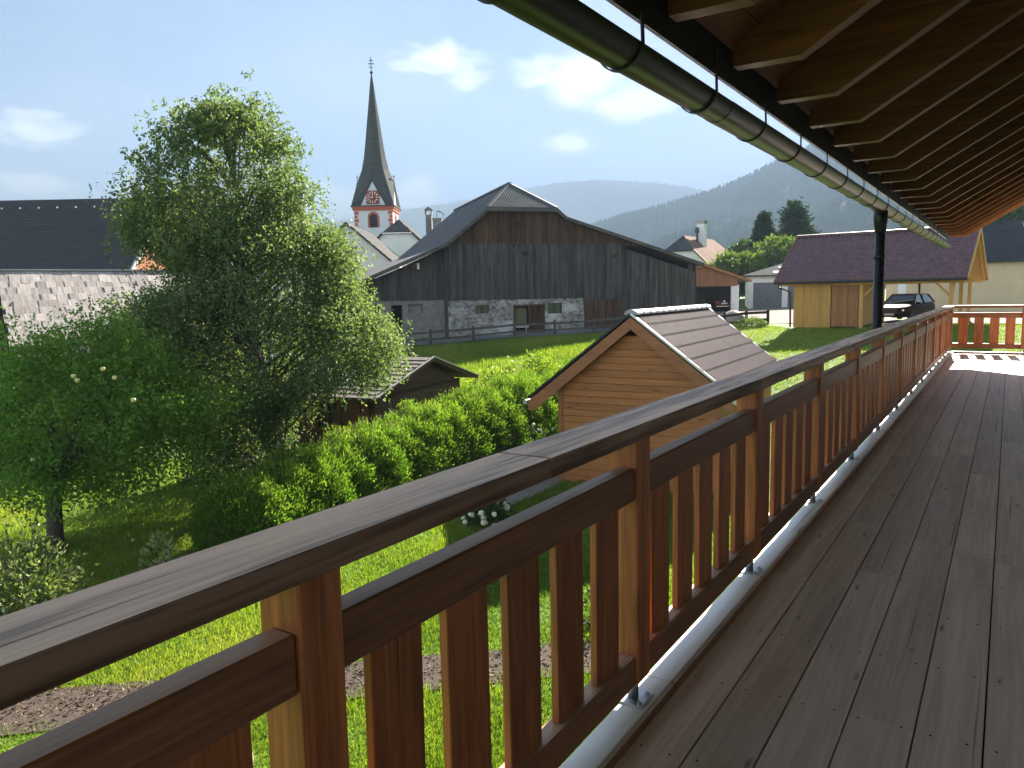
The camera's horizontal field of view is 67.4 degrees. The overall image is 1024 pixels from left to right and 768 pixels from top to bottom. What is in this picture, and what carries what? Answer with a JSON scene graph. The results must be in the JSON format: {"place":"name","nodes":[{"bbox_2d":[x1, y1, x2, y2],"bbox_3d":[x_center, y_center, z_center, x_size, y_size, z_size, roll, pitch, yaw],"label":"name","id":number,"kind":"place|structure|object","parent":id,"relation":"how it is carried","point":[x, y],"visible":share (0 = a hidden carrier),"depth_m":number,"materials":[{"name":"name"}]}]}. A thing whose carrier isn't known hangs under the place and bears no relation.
{"place":"outdoors","nodes":[
{"label":"outdoors","id":0,"kind":"place"},
{"bbox_2d":[0,269,279,441],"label":"shingled barn","id":1,"kind":"structure","parent":0,"point":[27,293],"depth_m":27.77,"materials":[{"name":"grey wood"}]},
{"bbox_2d":[0,0,808,223],"label":"sky","id":2,"kind":"structure","parent":0,"point":[473,99],"materials":[{"name":"blue"}]},
{"bbox_2d":[227,331,605,417],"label":"meadow grass","id":3,"kind":"structure","parent":0,"point":[517,347],"depth_m":41.11,"materials":[{"name":"green plant"}]},
{"bbox_2d":[270,327,611,357],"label":"village road","id":4,"kind":"structure","parent":0,"point":[505,336],"depth_m":47.88,"materials":[{"name":"grey asphalt"}]},
{"bbox_2d":[201,180,707,299],"bbox_3d":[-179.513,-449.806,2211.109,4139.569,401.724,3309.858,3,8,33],"label":"hill","id":5,"kind":"structure","parent":0,"point":[614,202],"depth_m":2612.30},
{"bbox_2d":[232,178,707,295],"bbox_3d":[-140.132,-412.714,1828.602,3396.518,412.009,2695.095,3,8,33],"label":"hill forest","id":6,"kind":"object","parent":5,"relation":"on","point":[452,203],"visible":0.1,"depth_m":2661.08,"materials":[{"name":"plant"}]},
{"bbox_2d":[0,289,1022,767],"bbox_3d":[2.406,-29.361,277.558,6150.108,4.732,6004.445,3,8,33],"label":"ground","id":7,"kind":"structure","parent":0,"point":[542,607],"depth_m":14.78,"materials":[{"name":"green plant"}]},
{"bbox_2d":[0,513,98,616],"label":"variegated shrub","id":8,"kind":"object","parent":7,"relation":"on","point":[12,564],"visible":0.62,"depth_m":10.76,"materials":[{"name":"green plant"}]},
{"bbox_2d":[0,198,196,355],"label":"slate barn","id":9,"kind":"structure","parent":7,"relation":"on","point":[55,234],"depth_m":50.60,"materials":[{"name":"stone"}]},
{"bbox_2d":[0,295,260,553],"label":"apple tree","id":10,"kind":"object","parent":7,"relation":"on","point":[70,462],"visible":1,"depth_m":13.44,"materials":[{"name":"green plant"}]},
{"bbox_2d":[132,530,185,570],"bbox_3d":[-5.659,2.824,12.503,0.906,1.008,0.900,3,8,33],"label":"variegated shrub","id":11,"kind":"object","parent":7,"relation":"on","point":[168,544],"visible":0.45,"depth_m":12.39,"materials":[{"name":"green plant"}]},
{"bbox_2d":[169,365,309,491],"bbox_3d":[-6.967,1.046,19.669,3.575,3.080,3.428,-1,7,5],"label":"elder bush","id":12,"kind":"object","parent":7,"relation":"on","point":[203,473],"visible":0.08,"depth_m":19.24,"materials":[{"name":"green plant"}]},
{"bbox_2d":[73,68,421,490],"bbox_3d":[-5.835,-1.947,17.036,7.430,9.658,5.001,0,7,12],"label":"birch tree","id":13,"kind":"object","parent":7,"relation":"on","point":[169,237],"visible":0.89,"depth_m":16.37,"materials":[{"name":"green plant"}]},
{"bbox_2d":[0,635,682,735],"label":"mulch bed","id":14,"kind":"object","parent":7,"relation":"on","point":[59,705],"visible":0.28,"depth_m":9.06,"materials":[{"name":"brown soil"}]},
{"bbox_2d":[302,222,407,309],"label":"white house","id":15,"kind":"structure","parent":7,"relation":"on","point":[383,252],"depth_m":71.12,"materials":[{"name":"paint"}]},
{"bbox_2d":[187,365,558,550],"bbox_3d":[-2.327,1.331,19.012,2.714,2.615,13.608,3,8,29],"label":"thuja hedge","id":16,"kind":"object","parent":7,"relation":"on","point":[359,460],"visible":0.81,"depth_m":16.76,"materials":[{"name":"green plant"}]},
{"bbox_2d":[350,57,401,237],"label":"church tower","id":17,"kind":"structure","parent":7,"relation":"on","point":[375,206],"depth_m":98.25,"materials":[{"name":"paint"}]},
{"bbox_2d":[277,356,478,450],"bbox_3d":[-4.146,0.546,23.249,4.165,2.837,5.689,2,7,25],"label":"log cabin","id":18,"kind":"object","parent":7,"relation":"on","point":[428,377],"visible":0.17,"depth_m":21.12,"materials":[{"name":"brown wood"}]},
{"bbox_2d":[313,399,341,432],"bbox_3d":[-4.981,0.855,20.778,0.900,0.930,0.095,2,7,25],"label":"window pane","id":19,"kind":"structure","parent":18,"relation":"in","point":[334,417],"depth_m":20.76,"materials":[{"name":"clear glass"}]},
{"bbox_2d":[377,207,443,263],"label":"white house","id":20,"kind":"structure","parent":7,"relation":"on","point":[398,237],"depth_m":86.74,"materials":[{"name":"paint"}]},
{"bbox_2d":[348,317,623,346],"bbox_3d":[-1.055,-2.938,45.801,18.167,1.913,0.200,-3,7,-17],"label":"road fence","id":21,"kind":"object","parent":7,"relation":"on","point":[514,331],"visible":0.64,"depth_m":45.94,"materials":[{"name":"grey wood"}]},
{"bbox_2d":[461,498,517,528],"bbox_3d":[-0.541,2.539,15.839,1.198,0.818,1.146,3,8,33],"label":"hydrangea","id":22,"kind":"object","parent":7,"relation":"on","point":[494,509],"visible":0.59,"depth_m":15.64,"materials":[{"name":"green plant"}]},
{"bbox_2d":[460,361,521,389],"bbox_3d":[-0.613,-0.158,30.699,3.594,1.570,3.648,0,7,8],"label":"meadow bush","id":23,"kind":"object","parent":7,"relation":"on","point":[485,376],"visible":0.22,"depth_m":30.61,"materials":[{"name":"green plant"}]},
{"bbox_2d":[340,182,704,341],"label":"barn","id":24,"kind":"structure","parent":7,"relation":"on","point":[507,253],"depth_m":49.89,"materials":[{"name":"wood"}]},
{"bbox_2d":[407,303,423,314],"bbox_3d":[-6.096,-4.743,48.383,1.000,0.700,0.280,-3,7,-17],"label":"blocked window","id":25,"kind":"structure","parent":24,"relation":"in","point":[413,308],"depth_m":48.43,"materials":[{"name":"concrete"}]},
{"bbox_2d":[412,262,420,269],"bbox_3d":[-5.957,-7.358,47.938,0.570,0.510,0.060,-3,7,-17],"label":"window pane","id":26,"kind":"structure","parent":24,"relation":"in","point":[415,265],"depth_m":47.92,"materials":[{"name":"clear glass"}]},
{"bbox_2d":[476,305,488,312],"bbox_3d":[-1.921,-4.809,49.298,0.990,0.630,0.130,-3,7,-17],"label":"window pane","id":27,"kind":"structure","parent":24,"relation":"in","point":[479,308],"depth_m":49.30,"materials":[{"name":"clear glass"}]},
{"bbox_2d":[516,325,528,332],"bbox_3d":[0.670,-3.373,50.222,0.910,0.880,0.100,-3,7,-17],"label":"half door","id":28,"kind":"structure","parent":24,"relation":"in","point":[527,326],"depth_m":50.19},
{"bbox_2d":[530,306,542,332],"bbox_3d":[1.574,-3.941,50.535,0.940,2.300,0.040,-3,7,-17],"label":"door leaf","id":29,"kind":"structure","parent":24,"relation":"in","point":[536,314],"depth_m":50.48,"materials":[{"name":"brown wood"}]},
{"bbox_2d":[548,303,561,313],"bbox_3d":[2.810,-5.018,50.745,1.120,0.800,0.130,-3,7,-17],"label":"window pane","id":30,"kind":"structure","parent":24,"relation":"in","point":[552,307],"depth_m":50.75,"materials":[{"name":"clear glass"}]},
{"bbox_2d":[585,299,620,328],"bbox_3d":[6.131,-4.439,51.670,2.592,2.498,0.038,-3,7,-17],"label":"plank door","id":31,"kind":"structure","parent":24,"relation":"in","point":[599,308],"depth_m":51.60,"materials":[{"name":"wood"}]},
{"bbox_2d":[501,348,562,380],"bbox_3d":[0.979,-0.477,31.053,3.399,1.938,3.453,-2,7,-10],"label":"meadow bush","id":32,"kind":"object","parent":7,"relation":"on","point":[538,364],"visible":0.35,"depth_m":30.66,"materials":[{"name":"green plant"}]},
{"bbox_2d":[521,422,555,443],"bbox_3d":[0.724,1.651,20.355,1.298,1.380,1.341,3,8,33],"label":"hydrangea","id":33,"kind":"object","parent":7,"relation":"on","point":[540,436],"visible":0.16,"depth_m":20.27,"materials":[{"name":"green plant"}]},
{"bbox_2d":[583,584,589,627],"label":"shrub","id":34,"kind":"object","parent":7,"relation":"on","point":[585,602],"visible":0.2,"depth_m":10.73,"materials":[{"name":"green plant"}]},
{"bbox_2d":[523,304,787,494],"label":"garden shed","id":35,"kind":"structure","parent":7,"relation":"on","point":[632,358],"depth_m":18.26,"materials":[{"name":"wood"},{"name":"brown metal tile"},{"name":"metal"}]},
{"bbox_2d":[665,220,731,269],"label":"tan roofed house","id":36,"kind":"structure","parent":7,"relation":"on","point":[700,247],"depth_m":109.16,"materials":[{"name":"tile"}]},
{"bbox_2d":[696,264,751,310],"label":"carport","id":37,"kind":"object","parent":7,"relation":"on","point":[710,280],"visible":0.53,"depth_m":66.68,"materials":[{"name":"brown paint"}]},
{"bbox_2d":[726,310,744,325],"bbox_3d":[12.895,-3.800,44.521,1.691,0.950,1.464,3,8,33],"label":"boulder","id":38,"kind":"object","parent":7,"relation":"on","point":[735,318],"visible":0.33,"depth_m":43.97,"materials":[{"name":"stone"}]},
{"bbox_2d":[705,248,769,298],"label":"leafy tree","id":39,"kind":"object","parent":7,"relation":"on","point":[748,262],"visible":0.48,"depth_m":79.73,"materials":[{"name":"green plant"}]},
{"bbox_2d":[727,236,751,254],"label":"leafy tree","id":40,"kind":"object","parent":7,"relation":"on","point":[740,246],"visible":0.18,"depth_m":117.66,"materials":[{"name":"green plant"}]},
{"bbox_2d":[719,309,769,325],"bbox_3d":[12.486,-3.442,42.906,4.165,1.370,0.212,-3,7,-12],"label":"yard fence","id":41,"kind":"object","parent":7,"relation":"on","point":[746,313],"visible":0.42,"depth_m":42.89,"materials":[{"name":"brown wood"}]},
{"bbox_2d":[732,315,768,328],"bbox_3d":[13.065,-3.399,42.096,2.035,0.821,1.971,1,7,16],"label":"verge bush","id":42,"kind":"object","parent":7,"relation":"on","point":[750,323],"visible":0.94,"depth_m":41.87,"materials":[{"name":"green plant"}]},
{"bbox_2d":[746,209,780,263],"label":"conifer tree","id":43,"kind":"object","parent":7,"relation":"on","point":[763,228],"visible":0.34,"depth_m":92.84,"materials":[{"name":"green plant"}]},
{"bbox_2d":[742,263,793,308],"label":"garage","id":44,"kind":"structure","parent":7,"relation":"on","point":[762,290],"depth_m":72.22,"materials":[{"name":"white paint"}]},
{"bbox_2d":[753,282,781,307],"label":"garage door","id":45,"kind":"structure","parent":44,"relation":"in","point":[765,295],"depth_m":72.27,"materials":[{"name":"grey metal"}]},
{"bbox_2d":[787,286,793,306],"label":"garage door","id":46,"kind":"structure","parent":44,"relation":"in","point":[790,288],"depth_m":71.75,"materials":[{"name":"grey metal"}]},
{"bbox_2d":[746,232,796,268],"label":"leafy tree","id":47,"kind":"object","parent":7,"relation":"on","point":[776,248],"visible":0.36,"depth_m":83.30,"materials":[{"name":"green plant"}]},
{"bbox_2d":[775,197,821,263],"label":"pine tree","id":48,"kind":"object","parent":7,"relation":"on","point":[795,221],"visible":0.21,"depth_m":97.25,"materials":[{"name":"green plant"}]},
{"bbox_2d":[606,0,1023,239],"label":"house","id":49,"kind":"structure","parent":7,"relation":"on","point":[917,106],"depth_m":5.52,"materials":[{"name":"wood"}]},
{"bbox_2d":[477,0,950,436],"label":"rain gutter","id":50,"kind":"object","parent":49,"relation":"attached to","point":[586,30],"visible":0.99,"depth_m":3.79,"materials":[{"name":"metal"}]},
{"bbox_2d":[559,351,1023,767],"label":"balcony deck","id":51,"kind":"structure","parent":49,"relation":"attached to","point":[870,614],"depth_m":3.68,"materials":[{"name":"brown wood"}]},
{"bbox_2d":[0,305,954,767],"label":"balcony railing","id":52,"kind":"object","parent":51,"relation":"on","point":[284,669],"visible":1,"depth_m":2.04,"materials":[{"name":"brown wood"}]},
{"bbox_2d":[952,305,1023,352],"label":"balcony railing","id":53,"kind":"object","parent":51,"relation":"on","point":[994,317],"visible":1,"depth_m":18.05,"materials":[{"name":"brown wood"}]},
{"bbox_2d":[774,227,988,328],"bbox_3d":[19.186,-5.463,39.890,8.760,4.980,7.280,4,8,38],"label":"carport","id":54,"kind":"object","parent":7,"relation":"on","point":[829,278],"visible":0.85,"depth_m":38.55,"materials":[{"name":"yellow wood"}]},
{"bbox_2d":[882,318,1021,323],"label":"carport forecourt","id":55,"kind":"structure","parent":7,"relation":"on","point":[1002,320],"depth_m":40.99,"materials":[{"name":"grey concrete"}]},
{"bbox_2d":[882,293,934,319],"bbox_3d":[21.955,-4.298,42.842,4.680,1.480,2.160,-7,9,-43],"label":"parked car","id":56,"kind":"object","parent":55,"relation":"on","point":[899,306],"visible":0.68,"depth_m":41.98,"materials":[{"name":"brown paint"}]},
{"bbox_2d":[885,220,1023,311],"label":"cream building","id":57,"kind":"structure","parent":7,"relation":"on","point":[1003,284],"depth_m":51.01,"materials":[{"name":"paint"}]},
{"bbox_2d":[897,284,905,293],"bbox_3d":[27.473,-6.021,54.161,0.550,2.350,0.050,4,8,38],"label":"door","id":58,"kind":"structure","parent":57,"relation":"in","point":[901,287],"depth_m":54.07,"materials":[{"name":"white"}]},
{"bbox_2d":[993,204,1023,222],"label":"leafy tree","id":59,"kind":"object","parent":7,"relation":"on","point":[1018,211],"visible":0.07,"depth_m":84.70,"materials":[{"name":"green plant"}]},
{"bbox_2d":[997,213,1022,221],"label":"leafy tree","id":60,"kind":"object","parent":7,"relation":"on","point":[1012,217],"depth_m":87.80,"materials":[{"name":"green plant"}]},
{"bbox_2d":[485,458,608,507],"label":"shed path","id":61,"kind":"structure","parent":0,"point":[527,491],"depth_m":18.26,"materials":[{"name":"grey stone"}]},
{"bbox_2d":[614,154,909,288],"bbox_3d":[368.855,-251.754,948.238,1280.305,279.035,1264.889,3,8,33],"label":"steep hill","id":62,"kind":"structure","parent":0,"point":[786,195],"depth_m":992.20,"materials":[{"name":"plant"}]},
{"bbox_2d":[591,143,1018,251],"bbox_3d":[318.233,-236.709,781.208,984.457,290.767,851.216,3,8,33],"label":"hill forest","id":63,"kind":"object","parent":62,"relation":"on","point":[709,200],"visible":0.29,"depth_m":1018.86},
{"bbox_2d":[714,307,896,323],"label":"driveway","id":64,"kind":"structure","parent":0,"point":[778,315],"depth_m":58.34,"materials":[{"name":"grey concrete"}]},
{"bbox_2d":[706,294,729,310],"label":"parked car","id":65,"kind":"object","parent":64,"relation":"on","point":[718,301],"visible":0.73,"depth_m":67.72,"materials":[{"name":"paint"}]},
{"bbox_2d":[737,322,1022,439],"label":"lawn grass","id":66,"kind":"structure","parent":0,"point":[802,332],"depth_m":35.17,"materials":[{"name":"green plant"}]},
{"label":"near hill","id":67,"kind":"structure","parent":0,"visible":0},
{"bbox_2d":[714,192,885,285],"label":"hill forest","id":68,"kind":"object","parent":67,"relation":"on","point":[813,210],"visible":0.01,"depth_m":811.20,"materials":[{"name":"green plant"}]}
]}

